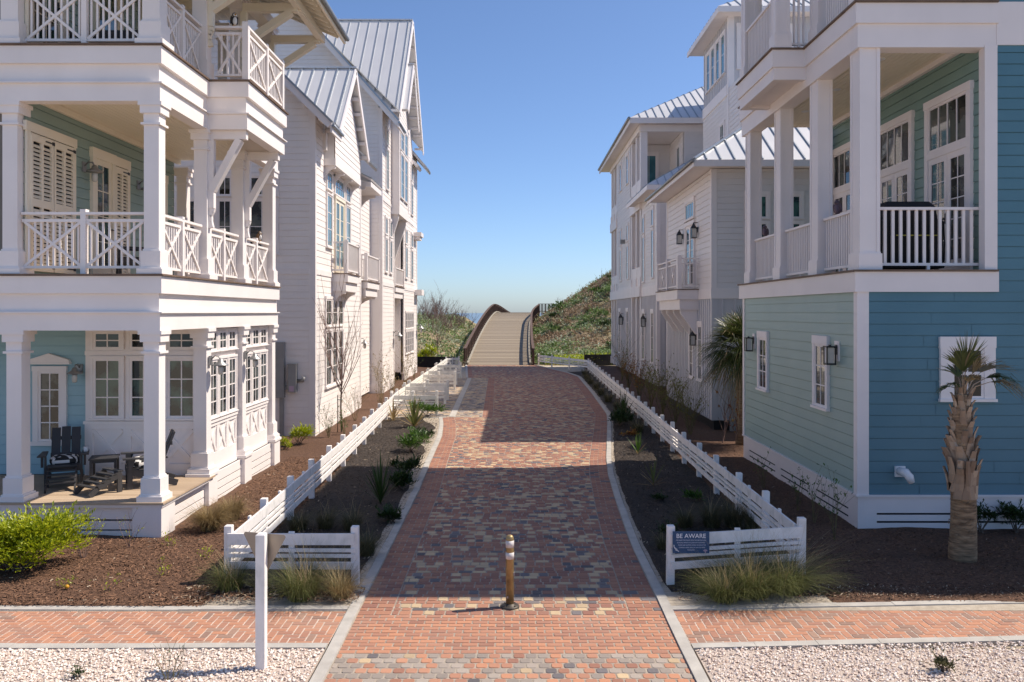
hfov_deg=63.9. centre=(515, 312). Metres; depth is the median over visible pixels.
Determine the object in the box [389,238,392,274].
window
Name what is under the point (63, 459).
cushion
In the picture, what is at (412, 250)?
window
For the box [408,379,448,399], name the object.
stall divider fence
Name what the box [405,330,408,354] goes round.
window
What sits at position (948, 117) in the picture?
glazed door
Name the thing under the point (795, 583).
ornamental grass
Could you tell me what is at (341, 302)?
window
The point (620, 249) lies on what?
window
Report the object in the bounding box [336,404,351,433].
weed clump
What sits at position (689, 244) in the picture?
glazed door
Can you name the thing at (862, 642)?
sidewalk edging
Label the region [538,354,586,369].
board fence
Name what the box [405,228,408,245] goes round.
window
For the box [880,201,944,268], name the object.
covered grill
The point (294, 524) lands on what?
ornamental grass
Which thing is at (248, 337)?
window
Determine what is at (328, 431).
weed clump
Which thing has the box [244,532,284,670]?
yield sign
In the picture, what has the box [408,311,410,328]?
window
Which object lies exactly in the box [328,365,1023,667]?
ground
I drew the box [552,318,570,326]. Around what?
dune bush
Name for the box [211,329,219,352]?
window
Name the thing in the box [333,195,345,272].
glazed door
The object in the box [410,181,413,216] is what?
window
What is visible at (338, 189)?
window
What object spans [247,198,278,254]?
window
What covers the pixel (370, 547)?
ornamental grass
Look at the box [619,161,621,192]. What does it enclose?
window
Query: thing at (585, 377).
ornamental grass
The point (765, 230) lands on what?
owl decoy
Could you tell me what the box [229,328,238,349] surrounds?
window
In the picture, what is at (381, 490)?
spiky palmetto
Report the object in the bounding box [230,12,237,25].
bird figurine
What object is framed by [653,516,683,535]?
kerbside plant
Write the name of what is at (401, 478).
kerbside plant
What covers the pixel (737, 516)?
ornamental grass
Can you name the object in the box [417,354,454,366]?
silt fence
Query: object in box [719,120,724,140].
window
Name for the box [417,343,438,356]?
leafy bush
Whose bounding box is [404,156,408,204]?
window
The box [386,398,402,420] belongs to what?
spiky palmetto
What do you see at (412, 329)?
window
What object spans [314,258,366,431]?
bare sapling
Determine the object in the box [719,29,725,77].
window
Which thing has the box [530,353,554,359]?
kerbside plant
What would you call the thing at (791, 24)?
window
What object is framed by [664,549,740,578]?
ornamental grass
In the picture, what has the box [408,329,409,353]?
window
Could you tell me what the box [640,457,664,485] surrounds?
spiky palmetto
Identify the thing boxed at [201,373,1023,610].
sandy soil
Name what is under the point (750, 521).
ornamental grass
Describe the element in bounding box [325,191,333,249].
window
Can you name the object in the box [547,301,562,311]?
dune bush
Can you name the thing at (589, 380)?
ornamental grass
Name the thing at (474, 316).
sea
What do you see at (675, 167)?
grey tower house
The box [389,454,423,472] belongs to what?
kerbside plant
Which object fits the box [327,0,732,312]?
sky
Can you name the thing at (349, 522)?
ornamental grass
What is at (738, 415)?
rose bush
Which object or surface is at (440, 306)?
bare dune shrub
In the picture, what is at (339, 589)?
ornamental grass
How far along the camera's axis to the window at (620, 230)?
54.97 m
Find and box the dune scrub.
[417,270,610,364]
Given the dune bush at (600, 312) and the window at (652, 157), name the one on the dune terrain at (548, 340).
the dune bush at (600, 312)
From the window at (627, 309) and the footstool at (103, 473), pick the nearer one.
the footstool at (103, 473)
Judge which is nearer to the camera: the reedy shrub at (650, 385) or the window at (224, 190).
the window at (224, 190)
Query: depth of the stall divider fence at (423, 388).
35.01 m
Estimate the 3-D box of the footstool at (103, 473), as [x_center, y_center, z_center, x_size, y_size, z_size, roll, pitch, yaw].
[-7.535,3.076,14.844,0.502,0.411,0.662,0,0,32]
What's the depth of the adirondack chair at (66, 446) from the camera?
16.07 m
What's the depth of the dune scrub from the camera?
78.03 m
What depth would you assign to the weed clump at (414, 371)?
48.30 m
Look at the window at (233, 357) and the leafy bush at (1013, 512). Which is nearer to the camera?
the leafy bush at (1013, 512)
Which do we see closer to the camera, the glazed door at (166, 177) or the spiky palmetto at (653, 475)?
the spiky palmetto at (653, 475)
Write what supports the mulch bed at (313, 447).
on the sandy soil
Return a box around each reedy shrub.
[607,322,636,381]
[613,350,636,387]
[624,353,652,397]
[639,359,667,408]
[645,353,681,414]
[654,367,693,422]
[666,379,710,434]
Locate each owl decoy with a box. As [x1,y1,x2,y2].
[762,225,768,236]
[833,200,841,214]
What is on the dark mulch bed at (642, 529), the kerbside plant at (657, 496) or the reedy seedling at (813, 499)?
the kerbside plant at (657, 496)
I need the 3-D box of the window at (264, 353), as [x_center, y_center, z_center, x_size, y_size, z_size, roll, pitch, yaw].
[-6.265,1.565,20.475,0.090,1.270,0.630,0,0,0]
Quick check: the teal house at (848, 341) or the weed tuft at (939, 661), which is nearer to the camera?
the weed tuft at (939, 661)
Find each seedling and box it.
[56,575,77,586]
[94,572,120,591]
[152,637,184,679]
[156,556,170,575]
[162,531,175,545]
[197,546,212,558]
[751,446,772,487]
[789,467,805,509]
[804,466,835,522]
[814,463,852,539]
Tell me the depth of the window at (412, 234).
50.79 m
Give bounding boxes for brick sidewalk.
[0,611,346,643]
[674,611,1023,643]
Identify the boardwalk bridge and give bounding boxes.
[463,304,552,365]
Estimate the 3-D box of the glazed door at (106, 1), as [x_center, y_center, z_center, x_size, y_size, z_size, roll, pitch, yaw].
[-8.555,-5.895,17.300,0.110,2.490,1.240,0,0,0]
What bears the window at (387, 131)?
in the tall gabled house at (380, 54)
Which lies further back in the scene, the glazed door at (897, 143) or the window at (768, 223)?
the window at (768, 223)
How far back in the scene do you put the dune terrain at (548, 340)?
76.32 m
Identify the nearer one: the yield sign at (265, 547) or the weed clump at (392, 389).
the yield sign at (265, 547)
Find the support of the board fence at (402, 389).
on the ground at (565, 368)
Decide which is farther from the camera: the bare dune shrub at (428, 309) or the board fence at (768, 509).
the bare dune shrub at (428, 309)
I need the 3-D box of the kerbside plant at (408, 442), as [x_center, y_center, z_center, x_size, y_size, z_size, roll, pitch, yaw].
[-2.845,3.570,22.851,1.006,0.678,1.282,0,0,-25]
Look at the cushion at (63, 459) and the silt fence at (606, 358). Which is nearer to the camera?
the cushion at (63, 459)
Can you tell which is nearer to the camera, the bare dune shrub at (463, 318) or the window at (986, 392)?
the window at (986, 392)
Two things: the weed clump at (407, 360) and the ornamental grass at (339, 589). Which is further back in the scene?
the weed clump at (407, 360)
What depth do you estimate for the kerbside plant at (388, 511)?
15.18 m
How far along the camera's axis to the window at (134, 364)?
16.50 m
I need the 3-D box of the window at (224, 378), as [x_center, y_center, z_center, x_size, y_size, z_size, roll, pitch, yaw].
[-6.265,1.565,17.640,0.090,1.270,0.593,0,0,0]
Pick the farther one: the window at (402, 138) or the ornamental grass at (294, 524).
the window at (402, 138)
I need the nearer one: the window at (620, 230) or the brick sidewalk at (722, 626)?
the brick sidewalk at (722, 626)
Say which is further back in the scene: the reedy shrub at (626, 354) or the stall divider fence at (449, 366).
the stall divider fence at (449, 366)
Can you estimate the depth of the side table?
15.70 m
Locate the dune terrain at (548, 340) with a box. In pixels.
[417,273,610,365]
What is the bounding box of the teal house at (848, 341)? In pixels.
[735,0,1023,528]
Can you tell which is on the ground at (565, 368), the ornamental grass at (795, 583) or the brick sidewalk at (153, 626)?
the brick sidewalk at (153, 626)
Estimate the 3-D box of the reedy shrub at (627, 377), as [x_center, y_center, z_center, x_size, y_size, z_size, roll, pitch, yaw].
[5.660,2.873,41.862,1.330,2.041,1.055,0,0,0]
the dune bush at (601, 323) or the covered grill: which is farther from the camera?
the dune bush at (601, 323)
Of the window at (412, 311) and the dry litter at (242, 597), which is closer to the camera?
the dry litter at (242, 597)
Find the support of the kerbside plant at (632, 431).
on the sandy soil
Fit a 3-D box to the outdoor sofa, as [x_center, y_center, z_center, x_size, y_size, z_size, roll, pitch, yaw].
[-7.450,-5.043,15.645,1.720,0.866,0.689,0,0,0]
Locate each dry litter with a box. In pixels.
[169,583,365,603]
[674,582,1023,600]
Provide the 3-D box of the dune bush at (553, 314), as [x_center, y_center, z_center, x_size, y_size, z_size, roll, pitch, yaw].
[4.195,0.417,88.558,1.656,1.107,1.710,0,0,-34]
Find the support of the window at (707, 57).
in the grey tower house at (675, 167)
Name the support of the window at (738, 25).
in the grey tower house at (675, 167)
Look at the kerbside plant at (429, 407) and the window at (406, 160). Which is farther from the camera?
the window at (406, 160)
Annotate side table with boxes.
[88,454,119,484]
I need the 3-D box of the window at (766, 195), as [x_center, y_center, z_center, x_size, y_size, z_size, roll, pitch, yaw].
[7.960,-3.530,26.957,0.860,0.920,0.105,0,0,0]
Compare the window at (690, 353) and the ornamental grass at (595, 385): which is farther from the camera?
the ornamental grass at (595, 385)
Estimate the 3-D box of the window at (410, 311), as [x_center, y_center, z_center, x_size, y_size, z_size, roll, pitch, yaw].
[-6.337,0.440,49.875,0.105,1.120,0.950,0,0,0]
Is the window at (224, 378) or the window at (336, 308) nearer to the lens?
the window at (224, 378)
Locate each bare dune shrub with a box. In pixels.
[417,280,447,316]
[417,297,444,318]
[418,299,427,312]
[424,300,440,317]
[426,310,460,330]
[429,296,449,315]
[430,297,456,315]
[437,307,466,329]
[437,315,464,331]
[452,306,478,325]
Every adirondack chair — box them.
[37,426,89,482]
[121,429,178,489]
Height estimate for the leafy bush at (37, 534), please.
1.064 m
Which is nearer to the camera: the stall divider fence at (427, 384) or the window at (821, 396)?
the window at (821, 396)
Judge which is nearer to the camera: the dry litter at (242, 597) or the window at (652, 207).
the dry litter at (242, 597)
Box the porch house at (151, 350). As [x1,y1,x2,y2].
[0,0,349,537]
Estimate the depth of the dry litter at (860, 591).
11.33 m
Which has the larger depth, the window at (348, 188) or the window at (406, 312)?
the window at (406, 312)
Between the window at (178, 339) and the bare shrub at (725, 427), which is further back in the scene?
the bare shrub at (725, 427)
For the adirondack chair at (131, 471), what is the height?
1.032 m
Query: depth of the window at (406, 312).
47.97 m
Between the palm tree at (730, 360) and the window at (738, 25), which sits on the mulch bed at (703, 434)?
the palm tree at (730, 360)
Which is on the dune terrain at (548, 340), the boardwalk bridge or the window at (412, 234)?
the boardwalk bridge
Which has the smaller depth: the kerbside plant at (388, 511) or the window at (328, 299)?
the kerbside plant at (388, 511)
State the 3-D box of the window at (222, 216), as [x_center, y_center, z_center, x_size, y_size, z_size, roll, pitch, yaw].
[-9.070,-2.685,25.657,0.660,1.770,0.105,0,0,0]
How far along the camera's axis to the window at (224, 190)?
25.66 m
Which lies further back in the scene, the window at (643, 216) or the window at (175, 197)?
the window at (643, 216)
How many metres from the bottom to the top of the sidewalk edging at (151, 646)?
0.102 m
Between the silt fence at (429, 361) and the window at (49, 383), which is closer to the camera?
the window at (49, 383)
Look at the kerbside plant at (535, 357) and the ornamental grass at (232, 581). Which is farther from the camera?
the kerbside plant at (535, 357)
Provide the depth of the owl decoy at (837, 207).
16.05 m
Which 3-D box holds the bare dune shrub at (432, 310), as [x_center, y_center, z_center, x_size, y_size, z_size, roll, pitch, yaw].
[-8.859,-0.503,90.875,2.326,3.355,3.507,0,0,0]
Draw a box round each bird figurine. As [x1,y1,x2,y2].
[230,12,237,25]
[256,231,261,240]
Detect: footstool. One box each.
[44,464,77,493]
[72,467,122,497]
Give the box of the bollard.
[500,534,518,610]
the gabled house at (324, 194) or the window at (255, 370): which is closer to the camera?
the window at (255, 370)
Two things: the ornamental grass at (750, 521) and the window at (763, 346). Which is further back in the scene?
the window at (763, 346)
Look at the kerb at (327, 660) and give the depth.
11.70 m
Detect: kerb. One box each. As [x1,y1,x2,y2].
[309,417,442,681]
[424,365,470,417]
[535,365,709,681]
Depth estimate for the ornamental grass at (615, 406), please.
32.39 m
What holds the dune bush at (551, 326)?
on the dune terrain at (548, 340)
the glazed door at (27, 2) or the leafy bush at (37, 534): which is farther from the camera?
the glazed door at (27, 2)
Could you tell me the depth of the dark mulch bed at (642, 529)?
17.53 m
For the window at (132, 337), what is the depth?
16.49 m
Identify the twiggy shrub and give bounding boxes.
[66,508,105,557]
[116,513,146,547]
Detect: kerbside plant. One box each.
[375,503,404,523]
[386,465,417,489]
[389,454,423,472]
[396,426,433,451]
[407,401,448,416]
[409,425,435,441]
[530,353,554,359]
[607,406,636,425]
[618,427,639,435]
[649,488,667,499]
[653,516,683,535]
[679,488,704,500]
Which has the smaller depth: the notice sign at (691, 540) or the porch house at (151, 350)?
the notice sign at (691, 540)
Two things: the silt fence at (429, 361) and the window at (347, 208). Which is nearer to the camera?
the window at (347, 208)
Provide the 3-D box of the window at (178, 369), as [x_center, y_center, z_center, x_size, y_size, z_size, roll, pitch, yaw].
[-6.700,1.515,16.486,0.720,1.290,0.087,0,0,0]
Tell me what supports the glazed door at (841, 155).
in the teal house at (848, 341)
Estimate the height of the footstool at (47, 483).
0.411 m
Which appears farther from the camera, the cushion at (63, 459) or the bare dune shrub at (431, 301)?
the bare dune shrub at (431, 301)
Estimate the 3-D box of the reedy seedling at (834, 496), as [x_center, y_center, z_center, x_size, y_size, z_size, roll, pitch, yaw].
[5.536,3.236,14.087,0.694,1.309,0.563,0,0,-34]
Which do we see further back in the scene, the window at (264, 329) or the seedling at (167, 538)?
the window at (264, 329)
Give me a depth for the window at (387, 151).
40.84 m
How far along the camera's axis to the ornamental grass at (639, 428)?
26.44 m
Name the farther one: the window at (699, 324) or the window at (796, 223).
the window at (699, 324)
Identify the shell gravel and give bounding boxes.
[0,640,1023,681]
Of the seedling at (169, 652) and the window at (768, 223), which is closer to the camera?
the seedling at (169, 652)
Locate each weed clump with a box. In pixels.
[317,403,336,437]
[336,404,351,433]
[339,383,368,420]
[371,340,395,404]
[382,364,411,394]
[392,335,421,382]
[410,353,423,376]
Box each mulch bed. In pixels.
[0,367,444,605]
[214,416,434,597]
[570,371,823,595]
[584,366,1023,602]
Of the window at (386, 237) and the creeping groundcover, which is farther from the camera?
the creeping groundcover
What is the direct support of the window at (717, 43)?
in the grey tower house at (675, 167)
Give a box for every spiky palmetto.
[355,449,399,502]
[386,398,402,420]
[399,394,430,426]
[609,390,634,420]
[628,433,644,453]
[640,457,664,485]
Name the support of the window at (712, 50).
in the grey tower house at (675, 167)
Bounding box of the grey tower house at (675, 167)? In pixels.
[598,0,809,430]
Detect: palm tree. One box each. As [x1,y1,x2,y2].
[686,306,743,444]
[935,333,1023,562]
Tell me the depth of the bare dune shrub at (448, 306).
99.41 m
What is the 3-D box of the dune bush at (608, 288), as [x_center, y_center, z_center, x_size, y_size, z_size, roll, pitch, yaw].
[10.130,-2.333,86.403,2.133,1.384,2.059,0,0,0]
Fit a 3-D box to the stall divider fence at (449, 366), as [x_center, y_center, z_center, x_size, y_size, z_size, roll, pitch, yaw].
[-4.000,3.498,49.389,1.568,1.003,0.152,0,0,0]
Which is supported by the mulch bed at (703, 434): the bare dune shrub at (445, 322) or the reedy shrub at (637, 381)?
the reedy shrub at (637, 381)
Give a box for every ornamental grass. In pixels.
[172,494,240,531]
[184,527,279,595]
[205,491,259,520]
[231,518,362,604]
[280,501,325,531]
[304,499,351,529]
[309,548,384,602]
[322,492,377,531]
[333,520,392,557]
[582,370,592,379]
[582,371,599,383]
[589,379,603,388]
[589,382,610,394]
[599,388,616,401]
[607,397,630,409]
[625,416,647,432]
[647,528,677,549]
[660,495,708,527]
[664,537,776,610]
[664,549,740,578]
[678,519,836,608]
[680,489,742,528]
[694,486,755,527]
[702,513,867,606]
[724,493,781,529]
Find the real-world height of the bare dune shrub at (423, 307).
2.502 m
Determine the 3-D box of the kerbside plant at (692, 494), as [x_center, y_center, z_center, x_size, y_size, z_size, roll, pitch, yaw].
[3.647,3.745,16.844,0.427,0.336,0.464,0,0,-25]
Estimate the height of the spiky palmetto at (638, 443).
0.704 m
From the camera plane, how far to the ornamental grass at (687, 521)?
14.71 m
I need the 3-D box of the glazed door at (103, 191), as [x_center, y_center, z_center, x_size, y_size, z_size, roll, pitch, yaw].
[-8.555,-2.025,17.070,0.110,2.650,0.980,0,0,0]
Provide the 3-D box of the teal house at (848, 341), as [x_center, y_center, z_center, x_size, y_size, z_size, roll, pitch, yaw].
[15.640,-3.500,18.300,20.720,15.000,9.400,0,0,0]
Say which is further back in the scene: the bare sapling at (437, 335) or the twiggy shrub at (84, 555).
the bare sapling at (437, 335)
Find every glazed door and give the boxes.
[24,0,65,42]
[88,147,116,273]
[93,0,123,29]
[165,175,168,250]
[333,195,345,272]
[684,219,695,288]
[833,141,849,271]
[880,110,914,202]
[923,80,974,268]
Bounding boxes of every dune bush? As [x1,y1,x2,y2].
[544,323,560,330]
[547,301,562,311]
[549,313,561,318]
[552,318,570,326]
[581,305,593,311]
[587,287,601,292]
[589,307,608,319]
[596,320,610,325]
[601,284,610,293]
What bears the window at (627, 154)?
in the grey tower house at (675, 167)
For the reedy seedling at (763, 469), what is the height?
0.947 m
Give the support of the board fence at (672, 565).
on the ground at (565, 368)
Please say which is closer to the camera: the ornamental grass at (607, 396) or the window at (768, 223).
the window at (768, 223)
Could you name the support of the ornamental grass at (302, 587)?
on the sandy soil
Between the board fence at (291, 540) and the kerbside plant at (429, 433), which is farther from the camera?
the kerbside plant at (429, 433)
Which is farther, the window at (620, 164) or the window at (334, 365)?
the window at (620, 164)
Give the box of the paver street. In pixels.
[323,365,695,681]
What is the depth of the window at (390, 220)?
41.63 m
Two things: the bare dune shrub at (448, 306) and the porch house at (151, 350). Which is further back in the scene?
the bare dune shrub at (448, 306)
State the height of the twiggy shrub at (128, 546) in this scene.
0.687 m
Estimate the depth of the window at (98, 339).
16.49 m
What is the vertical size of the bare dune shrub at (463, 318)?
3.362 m
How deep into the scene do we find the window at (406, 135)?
44.96 m
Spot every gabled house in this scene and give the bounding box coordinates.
[174,20,382,435]
[248,13,430,392]
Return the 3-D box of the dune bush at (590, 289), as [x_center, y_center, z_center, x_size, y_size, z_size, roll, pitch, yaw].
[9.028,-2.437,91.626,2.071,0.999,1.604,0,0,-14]
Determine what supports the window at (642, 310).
in the grey tower house at (675, 167)
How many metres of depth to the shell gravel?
9.08 m
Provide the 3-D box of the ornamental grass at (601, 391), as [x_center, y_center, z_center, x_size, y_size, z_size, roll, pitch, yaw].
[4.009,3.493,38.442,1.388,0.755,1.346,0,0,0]
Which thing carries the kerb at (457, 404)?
on the ground at (565, 368)
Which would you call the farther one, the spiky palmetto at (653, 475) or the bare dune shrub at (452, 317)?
the bare dune shrub at (452, 317)
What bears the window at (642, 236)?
in the grey tower house at (675, 167)
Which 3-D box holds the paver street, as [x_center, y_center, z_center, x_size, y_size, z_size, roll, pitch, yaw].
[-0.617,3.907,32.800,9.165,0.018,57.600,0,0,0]
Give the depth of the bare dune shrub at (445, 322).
83.27 m
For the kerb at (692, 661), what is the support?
on the ground at (565, 368)
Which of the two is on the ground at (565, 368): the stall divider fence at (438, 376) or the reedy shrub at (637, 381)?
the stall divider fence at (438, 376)
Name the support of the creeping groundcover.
on the dune terrain at (548, 340)
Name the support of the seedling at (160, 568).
on the mulch bed at (313, 447)
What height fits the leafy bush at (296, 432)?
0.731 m
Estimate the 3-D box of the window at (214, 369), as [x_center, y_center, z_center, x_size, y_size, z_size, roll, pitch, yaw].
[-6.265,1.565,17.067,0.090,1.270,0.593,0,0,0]
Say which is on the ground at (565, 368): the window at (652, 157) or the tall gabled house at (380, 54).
the tall gabled house at (380, 54)
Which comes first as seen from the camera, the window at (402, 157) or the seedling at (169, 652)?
the seedling at (169, 652)
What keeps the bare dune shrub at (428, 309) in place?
on the dune terrain at (548, 340)
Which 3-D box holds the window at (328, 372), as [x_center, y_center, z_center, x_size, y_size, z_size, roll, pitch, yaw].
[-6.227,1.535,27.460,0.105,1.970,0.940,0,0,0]
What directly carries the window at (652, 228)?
in the grey tower house at (675, 167)
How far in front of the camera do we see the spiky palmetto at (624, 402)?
29.30 m
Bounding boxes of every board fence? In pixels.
[224,524,359,584]
[233,389,398,560]
[399,357,446,402]
[446,356,459,368]
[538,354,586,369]
[587,359,796,553]
[666,517,805,584]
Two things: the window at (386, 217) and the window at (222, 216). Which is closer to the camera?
the window at (222, 216)
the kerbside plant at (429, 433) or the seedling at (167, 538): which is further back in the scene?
the kerbside plant at (429, 433)
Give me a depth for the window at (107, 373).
16.51 m
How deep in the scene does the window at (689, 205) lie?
30.29 m
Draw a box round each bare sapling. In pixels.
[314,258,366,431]
[426,292,453,356]
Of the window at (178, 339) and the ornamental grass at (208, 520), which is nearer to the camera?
the ornamental grass at (208, 520)
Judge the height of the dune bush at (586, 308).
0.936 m
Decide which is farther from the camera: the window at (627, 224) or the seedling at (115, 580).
the window at (627, 224)
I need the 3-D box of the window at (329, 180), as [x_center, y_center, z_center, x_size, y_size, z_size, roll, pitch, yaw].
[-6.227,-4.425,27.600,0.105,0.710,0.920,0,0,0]
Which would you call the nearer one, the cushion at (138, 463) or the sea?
the cushion at (138, 463)
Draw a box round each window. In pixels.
[30,366,67,445]
[88,356,124,420]
[89,331,124,349]
[124,356,143,420]
[125,331,142,349]
[165,356,192,420]
[166,329,192,349]
[174,196,193,250]
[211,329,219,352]
[211,357,219,419]
[214,198,230,237]
[216,173,230,196]
[219,328,229,350]
[219,355,229,416]
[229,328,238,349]
[229,354,238,412]
[246,327,253,347]
[246,352,253,407]
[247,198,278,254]
[251,173,278,196]
[252,326,261,346]
[252,350,261,404]
[260,326,268,345]
[260,349,268,401]
[324,296,332,326]
[324,329,332,388]
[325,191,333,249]
[326,171,333,192]
[332,296,338,326]
[332,328,338,386]
[333,174,345,200]
[338,297,344,325]
[338,328,344,383]
[345,184,351,204]
[345,204,351,242]
[384,215,388,235]
[384,235,388,272]
[385,126,389,147]
[385,145,389,191]
[389,218,392,238]
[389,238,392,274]
[400,132,404,154]
[400,150,404,200]
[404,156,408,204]
[405,133,408,159]
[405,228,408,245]
[405,245,408,279]
[405,310,408,329]
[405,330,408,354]
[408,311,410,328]
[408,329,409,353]
[410,161,413,182]
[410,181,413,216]
[410,232,413,248]
[410,248,413,280]
[410,311,412,328]
[410,329,412,352]
[412,311,413,328]
[412,329,413,351]
[618,308,620,353]
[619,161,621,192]
[619,228,621,246]
[619,247,621,281]
[625,152,628,185]
[625,222,628,241]
[625,243,628,279]
[625,308,628,356]
[641,214,644,234]
[641,234,644,282]
[641,309,644,359]
[647,152,658,183]
[650,205,653,227]
[650,227,653,278]
[650,309,653,363]
[676,143,680,166]
[683,196,695,222]
[688,327,694,378]
[696,321,702,381]
[705,49,709,94]
[709,43,714,89]
[714,36,720,83]
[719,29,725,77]
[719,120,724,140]
[736,23,740,68]
[744,191,770,218]
[755,331,769,392]
[762,221,770,235]
[790,23,793,46]
[794,191,804,218]
[794,221,803,226]
[810,335,830,411]
[938,337,997,401]
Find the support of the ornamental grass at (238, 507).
on the mulch bed at (313, 447)
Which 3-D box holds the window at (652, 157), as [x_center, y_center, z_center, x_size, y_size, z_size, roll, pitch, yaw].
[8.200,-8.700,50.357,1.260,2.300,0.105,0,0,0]
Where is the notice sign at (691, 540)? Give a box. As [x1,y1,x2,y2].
[673,531,708,552]
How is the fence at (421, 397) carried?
on the ground at (565, 368)
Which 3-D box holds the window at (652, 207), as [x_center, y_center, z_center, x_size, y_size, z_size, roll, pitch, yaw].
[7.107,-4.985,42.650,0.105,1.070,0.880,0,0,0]
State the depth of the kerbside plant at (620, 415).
27.89 m
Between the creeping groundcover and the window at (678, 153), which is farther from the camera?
the creeping groundcover
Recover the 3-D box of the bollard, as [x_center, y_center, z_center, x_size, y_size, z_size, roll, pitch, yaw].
[-0.070,3.426,10.890,0.250,0.967,0.250,0,0,0]
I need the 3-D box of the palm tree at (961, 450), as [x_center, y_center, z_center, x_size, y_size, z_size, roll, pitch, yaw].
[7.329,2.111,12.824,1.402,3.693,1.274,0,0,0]
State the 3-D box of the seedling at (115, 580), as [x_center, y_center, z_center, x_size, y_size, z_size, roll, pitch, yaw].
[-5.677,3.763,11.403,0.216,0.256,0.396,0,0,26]
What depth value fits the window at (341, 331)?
29.38 m
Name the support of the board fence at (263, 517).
on the ground at (565, 368)
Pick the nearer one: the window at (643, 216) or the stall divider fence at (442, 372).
the stall divider fence at (442, 372)
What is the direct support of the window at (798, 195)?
in the grey tower house at (675, 167)
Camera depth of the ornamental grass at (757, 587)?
11.22 m
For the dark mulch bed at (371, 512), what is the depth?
17.23 m
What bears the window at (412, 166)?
in the tall gabled house at (380, 54)
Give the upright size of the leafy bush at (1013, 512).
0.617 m
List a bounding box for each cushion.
[49,454,78,464]
[126,455,143,467]
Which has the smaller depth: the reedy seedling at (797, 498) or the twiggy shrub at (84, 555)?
the twiggy shrub at (84, 555)
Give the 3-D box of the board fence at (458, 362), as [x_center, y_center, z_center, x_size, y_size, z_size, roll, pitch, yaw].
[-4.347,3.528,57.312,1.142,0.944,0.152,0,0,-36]
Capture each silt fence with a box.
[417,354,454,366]
[584,352,615,365]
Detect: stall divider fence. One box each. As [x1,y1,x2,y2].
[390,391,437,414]
[403,382,446,403]
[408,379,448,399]
[421,371,455,388]
[427,368,456,384]
[436,362,461,377]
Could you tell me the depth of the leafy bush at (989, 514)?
14.33 m
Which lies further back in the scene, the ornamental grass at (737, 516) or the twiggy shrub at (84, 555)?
the ornamental grass at (737, 516)
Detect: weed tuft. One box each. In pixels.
[60,658,89,681]
[920,645,960,672]
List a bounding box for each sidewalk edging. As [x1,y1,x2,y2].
[0,605,348,651]
[671,600,1023,651]
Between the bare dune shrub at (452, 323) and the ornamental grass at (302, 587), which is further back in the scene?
the bare dune shrub at (452, 323)
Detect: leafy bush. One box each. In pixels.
[0,500,97,571]
[280,435,292,449]
[289,422,318,444]
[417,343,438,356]
[977,498,1004,532]
[990,499,1023,532]
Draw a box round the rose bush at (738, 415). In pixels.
[704,379,742,435]
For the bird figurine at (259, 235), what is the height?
0.229 m
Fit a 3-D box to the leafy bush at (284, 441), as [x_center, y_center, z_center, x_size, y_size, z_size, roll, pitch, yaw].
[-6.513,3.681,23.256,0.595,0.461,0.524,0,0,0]
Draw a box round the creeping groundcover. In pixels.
[545,352,609,364]
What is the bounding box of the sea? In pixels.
[421,313,541,323]
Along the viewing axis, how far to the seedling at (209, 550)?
12.80 m
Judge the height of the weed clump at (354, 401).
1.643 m
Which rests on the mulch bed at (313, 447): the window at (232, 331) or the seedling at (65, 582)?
the seedling at (65, 582)
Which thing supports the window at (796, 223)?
in the grey tower house at (675, 167)
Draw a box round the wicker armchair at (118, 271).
[116,246,143,273]
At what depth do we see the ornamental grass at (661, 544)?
13.40 m
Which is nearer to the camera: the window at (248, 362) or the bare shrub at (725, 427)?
the window at (248, 362)
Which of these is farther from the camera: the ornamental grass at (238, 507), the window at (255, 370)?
the window at (255, 370)
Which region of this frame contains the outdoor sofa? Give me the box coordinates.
[69,30,172,45]
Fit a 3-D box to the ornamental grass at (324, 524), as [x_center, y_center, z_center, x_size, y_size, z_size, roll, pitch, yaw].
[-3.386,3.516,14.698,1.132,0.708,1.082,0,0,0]
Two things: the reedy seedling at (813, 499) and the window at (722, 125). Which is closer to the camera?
the reedy seedling at (813, 499)
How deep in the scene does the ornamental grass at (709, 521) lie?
14.71 m
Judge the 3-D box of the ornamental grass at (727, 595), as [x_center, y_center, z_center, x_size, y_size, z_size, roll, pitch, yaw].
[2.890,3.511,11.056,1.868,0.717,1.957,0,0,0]
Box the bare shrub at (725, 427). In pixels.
[718,397,733,442]
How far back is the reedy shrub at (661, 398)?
30.66 m
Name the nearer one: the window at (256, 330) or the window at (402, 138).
the window at (256, 330)

